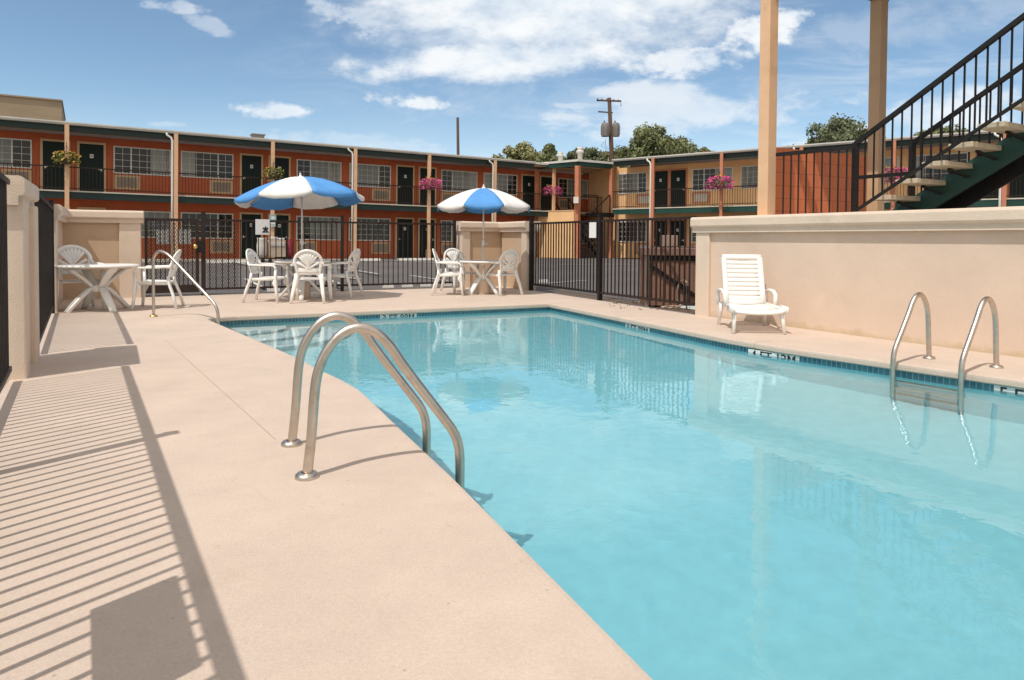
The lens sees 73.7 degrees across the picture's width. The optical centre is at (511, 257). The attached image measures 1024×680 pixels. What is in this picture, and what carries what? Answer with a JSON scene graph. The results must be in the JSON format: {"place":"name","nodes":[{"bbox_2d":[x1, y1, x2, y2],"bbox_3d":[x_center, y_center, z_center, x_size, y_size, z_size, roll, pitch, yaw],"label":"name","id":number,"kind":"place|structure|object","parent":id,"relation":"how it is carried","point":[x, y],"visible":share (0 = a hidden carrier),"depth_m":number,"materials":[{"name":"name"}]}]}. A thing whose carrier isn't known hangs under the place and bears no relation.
{"place":"outdoors","nodes":[
{"label":"outdoors","id":0,"kind":"place"},
{"bbox_2d":[142,256,639,301],"bbox_3d":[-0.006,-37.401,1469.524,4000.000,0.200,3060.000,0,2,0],"label":"parking lot asphalt","id":1,"kind":"structure","parent":0,"point":[360,275],"depth_m":21.20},
{"bbox_2d":[0,94,65,120],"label":"tan building","id":2,"kind":"structure","parent":1,"relation":"on","point":[30,107],"depth_m":45.86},
{"bbox_2d":[257,237,292,261],"bbox_3d":[-10.041,-0.355,28.990,1.530,1.062,0.450,-1,2,-30],"label":"housekeeping cart","id":3,"kind":"object","parent":1,"relation":"on","point":[278,248],"visible":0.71,"depth_m":28.81,"materials":[{"name":"fabric"}]},
{"bbox_2d":[0,116,602,261],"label":"motel building","id":4,"kind":"structure","parent":1,"relation":"on","point":[155,173],"depth_m":31.61,"materials":[{"name":"red paint"}]},
{"bbox_2d":[0,138,31,168],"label":"window","id":5,"kind":"structure","parent":4,"relation":"in","point":[12,150],"depth_m":27.27,"materials":[{"name":"clear glass"}]},
{"bbox_2d":[40,138,69,189],"bbox_3d":[-18.672,-3.762,27.920,1.030,2.145,0.075,0,1,-30],"label":"door","id":6,"kind":"structure","parent":4,"relation":"in","point":[48,147],"depth_m":27.84,"materials":[{"name":"metal"}]},
{"bbox_2d":[51,142,80,166],"bbox_3d":[-17.313,-4.001,26.529,0.922,1.009,1.018,0,2,0],"label":"hanging basket","id":7,"kind":"object","parent":4,"relation":"attached to","point":[66,160],"visible":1,"depth_m":26.38,"materials":[{"name":"yellow plant"}]},
{"bbox_2d":[77,207,105,209],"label":"door","id":8,"kind":"structure","parent":4,"relation":"in","point":[78,208],"depth_m":28.57,"materials":[{"name":"metal"}]},
{"bbox_2d":[77,141,105,191],"bbox_3d":[-17.586,-3.761,28.559,1.030,2.145,0.075,0,1,-30],"label":"door","id":9,"kind":"structure","parent":4,"relation":"in","point":[93,154],"depth_m":28.57,"materials":[{"name":"metal"}]},
{"bbox_2d":[113,146,170,175],"bbox_3d":[-15.967,-4.168,29.515,2.180,1.160,0.050,0,1,-30],"label":"window","id":10,"kind":"structure","parent":4,"relation":"in","point":[126,158],"depth_m":29.52,"materials":[{"name":"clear glass"}]},
{"bbox_2d":[121,210,170,237],"bbox_3d":[-16.007,-1.448,29.572,2.180,1.160,0.050,0,1,-30],"label":"window","id":11,"kind":"structure","parent":4,"relation":"in","point":[147,214],"depth_m":29.81,"materials":[{"name":"clear glass"}]},
{"bbox_2d":[181,212,232,238],"bbox_3d":[-13.780,-1.447,30.882,2.180,1.160,0.050,0,1,-30],"label":"window","id":12,"kind":"structure","parent":4,"relation":"in","point":[184,215],"depth_m":30.98,"materials":[{"name":"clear glass"}]},
{"bbox_2d":[181,151,233,179],"bbox_3d":[-13.743,-4.165,30.823,2.180,1.160,0.050,0,1,-30],"label":"window","id":13,"kind":"structure","parent":4,"relation":"in","point":[191,162],"depth_m":30.83,"materials":[{"name":"clear glass"}]},
{"bbox_2d":[239,212,262,257],"bbox_3d":[-12.159,-1.037,31.834,1.030,2.145,0.075,0,1,-30],"label":"door","id":14,"kind":"structure","parent":4,"relation":"in","point":[242,215],"depth_m":31.76,"materials":[{"name":"metal"}]},
{"bbox_2d":[240,153,262,194],"bbox_3d":[-12.122,-3.757,31.775,1.030,2.145,0.075,0,1,-30],"label":"door","id":15,"kind":"structure","parent":4,"relation":"in","point":[251,165],"depth_m":31.75,"materials":[{"name":"metal"}]},
{"bbox_2d":[269,215,275,226],"bbox_3d":[-10.728,-1.659,30.621,0.300,0.520,0.024,-1,2,-30],"label":"parking sign","id":16,"kind":"object","parent":4,"relation":"attached to","point":[272,217],"visible":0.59,"depth_m":30.61,"materials":[{"name":"metal"}]},
{"bbox_2d":[263,162,283,180],"bbox_3d":[-10.616,-3.897,30.466,0.945,1.008,0.920,0,2,0],"label":"hanging basket","id":17,"kind":"object","parent":4,"relation":"attached to","point":[274,175],"visible":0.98,"depth_m":30.33,"materials":[{"name":"green plant"}]},
{"bbox_2d":[268,213,290,257],"bbox_3d":[-11.073,-1.037,32.473,1.030,2.145,0.075,0,1,-30],"label":"door","id":18,"kind":"structure","parent":4,"relation":"in","point":[279,216],"depth_m":32.55,"materials":[{"name":"metal"}]},
{"bbox_2d":[268,155,290,182],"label":"door","id":19,"kind":"structure","parent":4,"relation":"in","point":[283,162],"depth_m":32.48,"materials":[{"name":"metal"}]},
{"bbox_2d":[296,216,339,239],"bbox_3d":[-9.456,-1.443,33.426,2.180,1.160,0.050,0,1,-30],"label":"window","id":20,"kind":"structure","parent":4,"relation":"in","point":[298,218],"depth_m":33.43,"materials":[{"name":"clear glass"}]},
{"bbox_2d":[296,159,341,183],"bbox_3d":[-9.417,-4.162,33.369,2.180,1.160,0.050,0,1,-30],"label":"window","id":21,"kind":"structure","parent":4,"relation":"in","point":[328,170],"depth_m":33.41,"materials":[{"name":"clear glass"}]},
{"bbox_2d":[349,217,390,240],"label":"window","id":22,"kind":"structure","parent":4,"relation":"in","point":[360,226],"depth_m":34.81,"materials":[{"name":"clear glass"}]},
{"bbox_2d":[349,163,390,187],"bbox_3d":[-7.193,-4.161,34.678,2.180,1.160,0.050,0,1,-30],"label":"window","id":23,"kind":"structure","parent":4,"relation":"in","point":[366,173],"depth_m":34.75,"materials":[{"name":"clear glass"}]},
{"bbox_2d":[395,217,413,257],"bbox_3d":[-5.616,-1.033,35.700,1.049,2.154,0.047,-1,2,-30],"label":"door","id":24,"kind":"structure","parent":4,"relation":"in","point":[397,219],"depth_m":35.68,"materials":[{"name":"metal"}]},
{"bbox_2d":[396,165,414,204],"bbox_3d":[-5.567,-3.752,35.635,1.030,2.145,0.075,0,1,-30],"label":"door","id":25,"kind":"structure","parent":4,"relation":"in","point":[405,174],"depth_m":35.64,"materials":[{"name":"metal"}]},
{"bbox_2d":[418,218,435,257],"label":"door","id":26,"kind":"structure","parent":4,"relation":"in","point":[420,220],"depth_m":36.26,"materials":[{"name":"metal"}]},
{"bbox_2d":[418,166,436,205],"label":"door","id":27,"kind":"structure","parent":4,"relation":"in","point":[422,171],"depth_m":36.17,"materials":[{"name":"metal"}]},
{"bbox_2d":[419,176,442,189],"bbox_3d":[-4.073,-3.834,34.330,1.251,0.922,1.243,0,2,0],"label":"hanging basket","id":28,"kind":"object","parent":4,"relation":"attached to","point":[433,186],"visible":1,"depth_m":34.10,"materials":[{"name":"pink plant"}]},
{"bbox_2d":[440,220,476,241],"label":"window","id":29,"kind":"structure","parent":4,"relation":"in","point":[442,221],"depth_m":36.95,"materials":[{"name":"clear glass"}]},
{"bbox_2d":[441,169,477,191],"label":"window","id":30,"kind":"structure","parent":4,"relation":"in","point":[454,179],"depth_m":37.19,"materials":[{"name":"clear glass"}]},
{"bbox_2d":[483,173,517,194],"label":"window","id":31,"kind":"structure","parent":4,"relation":"in","point":[505,182],"depth_m":38.65,"materials":[{"name":"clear glass"}]},
{"bbox_2d":[521,174,534,209],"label":"door","id":32,"kind":"structure","parent":4,"relation":"in","point":[527,180],"depth_m":39.47,"materials":[{"name":"metal"}]},
{"bbox_2d":[539,175,551,210],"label":"door","id":33,"kind":"structure","parent":4,"relation":"in","point":[545,181],"depth_m":40.01,"materials":[{"name":"metal"}]},
{"bbox_2d":[542,184,561,195],"bbox_3d":[2.276,-3.949,38.706,1.140,0.888,1.134,-1,2,-44],"label":"hanging basket","id":34,"kind":"object","parent":4,"relation":"attached to","point":[550,187],"visible":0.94,"depth_m":38.48,"materials":[{"name":"pink plant"}]},
{"bbox_2d":[558,178,587,198],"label":"window","id":35,"kind":"structure","parent":4,"relation":"in","point":[567,185],"depth_m":40.98,"materials":[{"name":"clear glass"}]},
{"bbox_2d":[576,147,583,174],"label":"roof vent","id":36,"kind":"object","parent":4,"relation":"on","point":[580,151],"visible":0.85,"depth_m":42.20,"materials":[{"name":"metal"}]},
{"bbox_2d":[235,260,582,285],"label":"parking lines","id":37,"kind":"object","parent":1,"relation":"on","point":[255,283],"visible":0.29,"depth_m":19.45,"materials":[{"name":"paint"}]},
{"bbox_2d":[145,286,694,313],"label":"kerb","id":38,"kind":"structure","parent":1,"relation":"on","point":[415,288],"depth_m":14.10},
{"bbox_2d":[529,214,696,305],"bbox_3d":[1.649,0.038,13.173,0.091,1.755,5.420,0,2,-27],"label":"iron fence","id":39,"kind":"object","parent":38,"relation":"on","point":[600,271],"visible":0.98,"depth_m":12.87,"materials":[{"name":"brown metal"}]},
{"bbox_2d":[589,222,595,237],"bbox_3d":[1.566,-0.538,13.250,0.006,0.300,0.238,0,2,-27],"label":"notice sheet","id":40,"kind":"object","parent":39,"relation":"attached to","point":[592,229],"visible":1,"depth_m":13.25,"materials":[{"name":"paper"}]},
{"bbox_2d":[456,117,459,154],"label":"bare pole","id":41,"kind":"object","parent":1,"relation":"on","point":[457,131],"visible":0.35,"depth_m":51.70,"materials":[{"name":"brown wood"}]},
{"bbox_2d":[492,140,538,160],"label":"tree","id":42,"kind":"object","parent":1,"relation":"on","point":[523,150],"visible":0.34,"depth_m":58.98,"materials":[{"name":"green plant"}]},
{"bbox_2d":[536,143,557,162],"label":"tree","id":43,"kind":"object","parent":1,"relation":"on","point":[550,153],"visible":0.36,"depth_m":56.44,"materials":[{"name":"green plant"}]},
{"bbox_2d":[563,151,586,174],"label":"tree","id":44,"kind":"object","parent":1,"relation":"on","point":[570,155],"visible":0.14,"depth_m":61.81,"materials":[{"name":"green plant"}]},
{"bbox_2d":[534,159,618,257],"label":"stair block","id":45,"kind":"structure","parent":1,"relation":"on","point":[603,183],"depth_m":38.32,"materials":[{"name":"paint"}]},
{"bbox_2d":[572,146,606,174],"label":"tree","id":46,"kind":"object","parent":1,"relation":"on","point":[590,153],"visible":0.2,"depth_m":61.20,"materials":[{"name":"green plant"}]},
{"bbox_2d":[596,98,620,161],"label":"utility pole","id":47,"kind":"object","parent":1,"relation":"on","point":[609,130],"visible":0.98,"depth_m":55.56,"materials":[{"name":"brown wood"}]},
{"bbox_2d":[607,137,650,166],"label":"tree","id":48,"kind":"object","parent":1,"relation":"on","point":[631,141],"visible":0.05,"depth_m":59.95,"materials":[{"name":"green plant"}]},
{"bbox_2d":[614,121,696,167],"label":"tree","id":49,"kind":"object","parent":1,"relation":"on","point":[650,137],"visible":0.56,"depth_m":56.66,"materials":[{"name":"green plant"}]},
{"bbox_2d":[657,135,694,155],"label":"tree","id":50,"kind":"object","parent":1,"relation":"on","point":[683,139],"visible":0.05,"depth_m":60.18,"materials":[{"name":"green plant"}]},
{"bbox_2d":[805,135,827,143],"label":"tree","id":51,"kind":"object","parent":1,"relation":"on","point":[810,141],"visible":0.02,"depth_m":53.80,"materials":[{"name":"green plant"}]},
{"bbox_2d":[612,131,1023,258],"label":"motel building","id":52,"kind":"structure","parent":1,"relation":"on","point":[674,185],"depth_m":35.06,"materials":[{"name":"yellow paint"}]},
{"bbox_2d":[617,221,646,241],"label":"window","id":53,"kind":"structure","parent":52,"relation":"in","point":[637,222],"depth_m":38.36,"materials":[{"name":"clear glass"}]},
{"bbox_2d":[618,172,646,193],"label":"window","id":54,"kind":"structure","parent":52,"relation":"in","point":[626,181],"depth_m":38.37,"materials":[{"name":"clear glass"}]},
{"bbox_2d":[654,220,668,245],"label":"door","id":55,"kind":"structure","parent":52,"relation":"in","point":[663,221],"depth_m":37.39,"materials":[{"name":"paint"}]},
{"bbox_2d":[655,169,668,207],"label":"door","id":56,"kind":"structure","parent":52,"relation":"in","point":[661,176],"depth_m":37.23,"materials":[{"name":"paint"}]},
{"bbox_2d":[669,219,686,247],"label":"door","id":57,"kind":"structure","parent":52,"relation":"in","point":[677,220],"depth_m":36.67,"materials":[{"name":"paint"}]},
{"bbox_2d":[669,168,687,206],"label":"door","id":58,"kind":"structure","parent":52,"relation":"in","point":[678,178],"depth_m":36.65,"materials":[{"name":"paint"}]},
{"bbox_2d":[691,228,695,241],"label":"window","id":59,"kind":"structure","parent":52,"relation":"in","point":[693,235],"depth_m":36.20,"materials":[{"name":"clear glass"}]},
{"bbox_2d":[692,167,732,190],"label":"window","id":60,"kind":"structure","parent":52,"relation":"in","point":[699,176],"depth_m":35.71,"materials":[{"name":"clear glass"}]},
{"bbox_2d":[705,174,734,189],"bbox_3d":[10.137,-3.785,33.307,1.435,0.924,1.382,0,2,0],"label":"hanging basket","id":61,"kind":"object","parent":52,"relation":"attached to","point":[712,180],"visible":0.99,"depth_m":33.11,"materials":[{"name":"pink plant"}]},
{"bbox_2d":[740,165,757,188],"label":"window","id":62,"kind":"structure","parent":52,"relation":"in","point":[749,174],"depth_m":34.32,"materials":[{"name":"clear glass"}]},
{"bbox_2d":[885,156,898,182],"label":"window","id":63,"kind":"structure","parent":52,"relation":"in","point":[887,159],"depth_m":30.46,"materials":[{"name":"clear glass"}]},
{"bbox_2d":[885,166,907,182],"bbox_3d":[15.987,-3.568,28.707,1.392,0.947,1.367,0,2,0],"label":"hanging basket","id":64,"kind":"object","parent":52,"relation":"attached to","point":[896,169],"visible":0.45,"depth_m":28.47,"materials":[{"name":"pink plant"}]},
{"bbox_2d":[916,152,967,179],"bbox_3d":[18.286,-3.879,29.321,2.180,1.160,0.050,2,2,38],"label":"window","id":65,"kind":"structure","parent":52,"relation":"in","point":[963,155],"depth_m":29.34,"materials":[{"name":"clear glass"}]},
{"bbox_2d":[976,153,1001,198],"bbox_3d":[19.764,-3.433,28.174,1.030,2.145,0.045,2,2,38],"label":"door","id":66,"kind":"structure","parent":52,"relation":"in","point":[994,193],"depth_m":28.11,"materials":[{"name":"paint"}]},
{"bbox_2d":[1007,175,1023,197],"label":"door","id":67,"kind":"structure","parent":52,"relation":"in","point":[1019,191],"depth_m":27.63,"materials":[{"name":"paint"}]},
{"bbox_2d":[787,113,886,145],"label":"tree","id":68,"kind":"object","parent":1,"relation":"on","point":[838,129],"visible":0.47,"depth_m":50.67,"materials":[{"name":"green plant"}]},
{"bbox_2d":[913,124,967,135],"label":"tree","id":69,"kind":"object","parent":1,"relation":"on","point":[946,130],"visible":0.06,"depth_m":59.05,"materials":[{"name":"green plant"}]},
{"bbox_2d":[0,286,1023,679],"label":"pool deck","id":70,"kind":"structure","parent":0,"point":[164,514],"depth_m":2.78,"materials":[{"name":"concrete"}]},
{"bbox_2d":[0,172,11,392],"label":"iron fence","id":71,"kind":"object","parent":70,"relation":"on","point":[5,370],"visible":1,"depth_m":5.03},
{"bbox_2d":[2,175,39,389],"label":"stucco wall","id":72,"kind":"structure","parent":70,"relation":"on","point":[23,270],"depth_m":5.51,"materials":[{"name":"paint"}]},
{"bbox_2d":[34,192,54,341],"bbox_3d":[-5.787,0.086,8.471,0.076,1.815,4.366,-1,2,-32],"label":"iron fence","id":73,"kind":"object","parent":70,"relation":"on","point":[46,257],"visible":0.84,"depth_m":8.31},
{"bbox_2d":[58,245,106,308],"bbox_3d":[-6.996,0.311,10.945,0.743,1.036,0.723,-1,2,-42],"label":"plastic chair","id":74,"kind":"object","parent":70,"relation":"on","point":[70,256],"visible":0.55,"depth_m":11.12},
{"bbox_2d":[55,263,138,312],"bbox_3d":[-6.519,0.476,10.758,1.144,0.737,1.144,0,2,-12],"label":"plastic table","id":75,"kind":"object","parent":70,"relation":"on","point":[110,275],"visible":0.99,"depth_m":10.61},
{"bbox_2d":[54,204,143,312],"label":"stucco wall","id":76,"kind":"structure","parent":70,"relation":"on","point":[107,236],"depth_m":12.81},
{"bbox_2d":[144,211,238,295],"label":"pool gate","id":77,"kind":"structure","parent":76,"relation":"attached to","point":[199,246],"depth_m":13.54,"materials":[{"name":"brown metal"}]},
{"bbox_2d":[156,229,168,243],"bbox_3d":[-6.823,-0.411,13.348,0.258,0.288,0.007,0,2,-29],"label":"notice sheet","id":78,"kind":"object","parent":77,"relation":"attached to","point":[158,238],"visible":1,"depth_m":13.34,"materials":[{"name":"paper"}]},
{"bbox_2d":[177,229,190,243],"bbox_3d":[-6.495,-0.416,13.525,0.246,0.292,0.007,0,2,-28],"label":"notice sheet","id":79,"kind":"object","parent":77,"relation":"attached to","point":[184,236],"visible":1,"depth_m":13.53,"materials":[{"name":"paper"}]},
{"bbox_2d":[131,249,184,309],"bbox_3d":[-5.806,0.344,11.222,0.676,0.968,0.694,0,2,-15],"label":"plastic chair","id":80,"kind":"object","parent":70,"relation":"on","point":[145,283],"visible":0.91,"depth_m":11.05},
{"bbox_2d":[83,317,274,438],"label":"deck joints","id":81,"kind":"object","parent":70,"relation":"on","point":[220,389],"visible":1,"depth_m":5.06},
{"bbox_2d":[149,250,219,324],"bbox_3d":[-4.644,0.557,9.636,1.408,1.326,0.110,1,2,28],"label":"steel handrail","id":82,"kind":"object","parent":70,"relation":"on","point":[198,286],"visible":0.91,"depth_m":9.72,"materials":[{"name":"silver metal"}]},
{"bbox_2d":[241,249,290,302],"bbox_3d":[-4.484,0.320,12.470,0.676,0.968,0.694,0,2,2],"label":"plastic chair","id":83,"kind":"object","parent":70,"relation":"on","point":[251,254],"visible":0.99,"depth_m":12.42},
{"bbox_2d":[234,173,364,298],"bbox_3d":[-4.010,-0.422,13.046,2.237,2.413,2.242,0,2,-3],"label":"patio umbrella","id":84,"kind":"object","parent":70,"relation":"on","point":[300,191],"visible":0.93,"depth_m":12.64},
{"bbox_2d":[273,259,330,300],"bbox_3d":[-4.021,0.423,13.072,1.061,0.752,1.061,1,2,30],"label":"plastic table","id":85,"kind":"object","parent":70,"relation":"on","point":[301,289],"visible":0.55,"depth_m":12.89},
{"bbox_2d":[289,249,332,303],"bbox_3d":[-3.656,0.326,12.400,0.694,0.968,0.676,0,2,-6],"label":"plastic chair","id":86,"kind":"object","parent":70,"relation":"on","point":[307,257],"visible":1,"depth_m":12.16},
{"bbox_2d":[206,215,456,290],"bbox_3d":[-3.759,-0.057,14.977,5.501,1.745,0.076,0,2,-28],"label":"iron fence","id":87,"kind":"object","parent":70,"relation":"on","point":[341,284],"visible":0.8,"depth_m":14.98,"materials":[{"name":"brown metal"}]},
{"bbox_2d":[255,219,269,234],"bbox_3d":[-5.172,-0.638,14.160,0.282,0.318,0.012,0,2,-28],"label":"fence sign","id":88,"kind":"object","parent":87,"relation":"attached to","point":[262,226],"visible":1,"depth_m":14.16,"materials":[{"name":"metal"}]},
{"bbox_2d":[319,248,363,297],"bbox_3d":[-3.376,0.297,13.595,0.676,0.968,0.694,1,2,10],"label":"plastic chair","id":89,"kind":"object","parent":70,"relation":"on","point":[355,254],"visible":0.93,"depth_m":13.49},
{"bbox_2d":[281,312,464,485],"bbox_3d":[-0.771,1.180,3.685,0.878,1.739,0.684,0,2,-21],"label":"pool ladder","id":90,"kind":"object","parent":70,"relation":"on","point":[369,333],"visible":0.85,"depth_m":3.50,"materials":[{"name":"metal"}]},
{"bbox_2d":[431,248,465,295],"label":"plastic chair","id":91,"kind":"object","parent":70,"relation":"on","point":[438,262],"visible":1,"depth_m":13.97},
{"bbox_2d":[440,248,478,292],"bbox_3d":[-1.156,0.272,15.039,0.694,0.968,0.676,-1,2,-35],"label":"plastic chair","id":92,"kind":"object","parent":70,"relation":"on","point":[452,254],"visible":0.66,"depth_m":15.12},
{"bbox_2d":[459,260,506,294],"bbox_3d":[-0.611,0.421,14.479,1.019,0.722,1.019,0,2,-5],"label":"plastic table","id":93,"kind":"object","parent":70,"relation":"on","point":[475,283],"visible":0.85,"depth_m":14.27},
{"bbox_2d":[437,184,529,293],"bbox_3d":[-0.606,-0.395,14.458,1.924,2.325,1.924,2,2,42],"label":"patio umbrella","id":94,"kind":"object","parent":70,"relation":"on","point":[483,200],"visible":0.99,"depth_m":13.92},
{"bbox_2d":[456,221,539,289],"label":"stucco wall","id":95,"kind":"structure","parent":70,"relation":"on","point":[500,238],"depth_m":16.38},
{"bbox_2d":[481,249,523,295],"bbox_3d":[-0.204,0.296,14.351,0.694,0.968,0.676,-1,2,-38],"label":"plastic chair","id":96,"kind":"object","parent":70,"relation":"on","point":[510,255],"visible":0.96,"depth_m":14.17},
{"bbox_2d":[185,301,1023,679],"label":"pool coping","id":97,"kind":"object","parent":70,"relation":"on","point":[545,625],"visible":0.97,"depth_m":2.90,"materials":[{"name":"concrete"}]},
{"bbox_2d":[215,307,1023,393],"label":"pool basin","id":98,"kind":"object","parent":70,"relation":"in","point":[951,380],"visible":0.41,"depth_m":8.25,"materials":[{"name":"tile"}]},
{"bbox_2d":[716,254,788,333],"bbox_3d":[3.110,0.454,8.923,0.701,0.978,0.985,0,2,5],"label":"lounge chair","id":99,"kind":"object","parent":70,"relation":"on","point":[750,305],"visible":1,"depth_m":9.23,"materials":[{"name":"white plastic"}]},
{"bbox_2d":[690,206,1023,357],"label":"stucco wall","id":100,"kind":"structure","parent":70,"relation":"on","point":[870,274],"depth_m":8.06,"materials":[{"name":"paint"}]},
{"bbox_2d":[890,292,1003,387],"bbox_3d":[4.052,1.175,6.365,0.725,1.667,0.688,-1,2,-34],"label":"pool ladder","id":101,"kind":"object","parent":70,"relation":"on","point":[973,327],"visible":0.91,"depth_m":6.27,"materials":[{"name":"metal"}]},
{"bbox_2d":[0,0,1023,309],"label":"sky","id":102,"kind":"structure","parent":0,"point":[386,74],"materials":[{"name":"blue"}]},
{"bbox_2d":[222,310,1023,679],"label":"pool water","id":103,"kind":"structure","parent":0,"point":[658,506],"depth_m":3.54,"materials":[{"name":"liquid"}]},
{"bbox_2d":[555,291,694,314],"bbox_3d":[2.050,0.927,13.060,0.662,0.188,5.275,0,2,-25],"label":"soil strip","id":104,"kind":"object","parent":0,"point":[617,300],"visible":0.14,"depth_m":13.23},
{"bbox_2d":[609,300,689,309],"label":"dry twigs","id":105,"kind":"object","parent":104,"relation":"on","point":[641,309],"visible":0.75,"depth_m":11.98,"materials":[{"name":"brown plant"}]},
{"bbox_2d":[640,245,695,306],"bbox_3d":[2.999,0.321,12.256,1.350,1.112,0.910,0,2,3],"label":"trash enclosure","id":106,"kind":"object","parent":104,"relation":"on","point":[645,303],"visible":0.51,"depth_m":11.88,"materials":[{"name":"brown"}]},
{"bbox_2d":[662,235,677,255],"bbox_3d":[2.924,0.318,12.763,0.270,1.470,0.300,0,2,0],"label":"utility cabinet","id":107,"kind":"object","parent":106,"relation":"attached to","point":[667,240],"visible":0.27,"depth_m":12.60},
{"bbox_2d":[661,280,687,307],"bbox_3d":[2.812,0.668,11.791,0.493,0.582,0.145,0,2,0],"label":"pipe","id":108,"kind":"object","parent":104,"relation":"on","point":[677,297],"visible":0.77,"depth_m":11.81,"materials":[{"name":"grey metal"}]},
{"bbox_2d":[775,147,866,214],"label":"block wall","id":109,"kind":"structure","parent":0,"point":[817,193],"depth_m":11.00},
{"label":"raised terrace","id":110,"kind":"structure","parent":0,"visible":0},
{"bbox_2d":[776,145,852,213],"bbox_3d":[4.053,-0.971,9.169,0.050,0.970,1.074,-1,2,-40],"label":"iron railing","id":111,"kind":"object","parent":110,"relation":"on","point":[820,150],"visible":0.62,"depth_m":9.16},
{"bbox_2d":[757,0,888,214],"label":"posts","id":112,"kind":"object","parent":110,"relation":"on","point":[768,90],"depth_m":9.80,"materials":[{"name":"paint"}]},
{"bbox_2d":[851,12,1023,211],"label":"metal staircase","id":113,"kind":"structure","parent":110,"relation":"on","point":[988,169],"depth_m":8.22,"materials":[{"name":"metal"}]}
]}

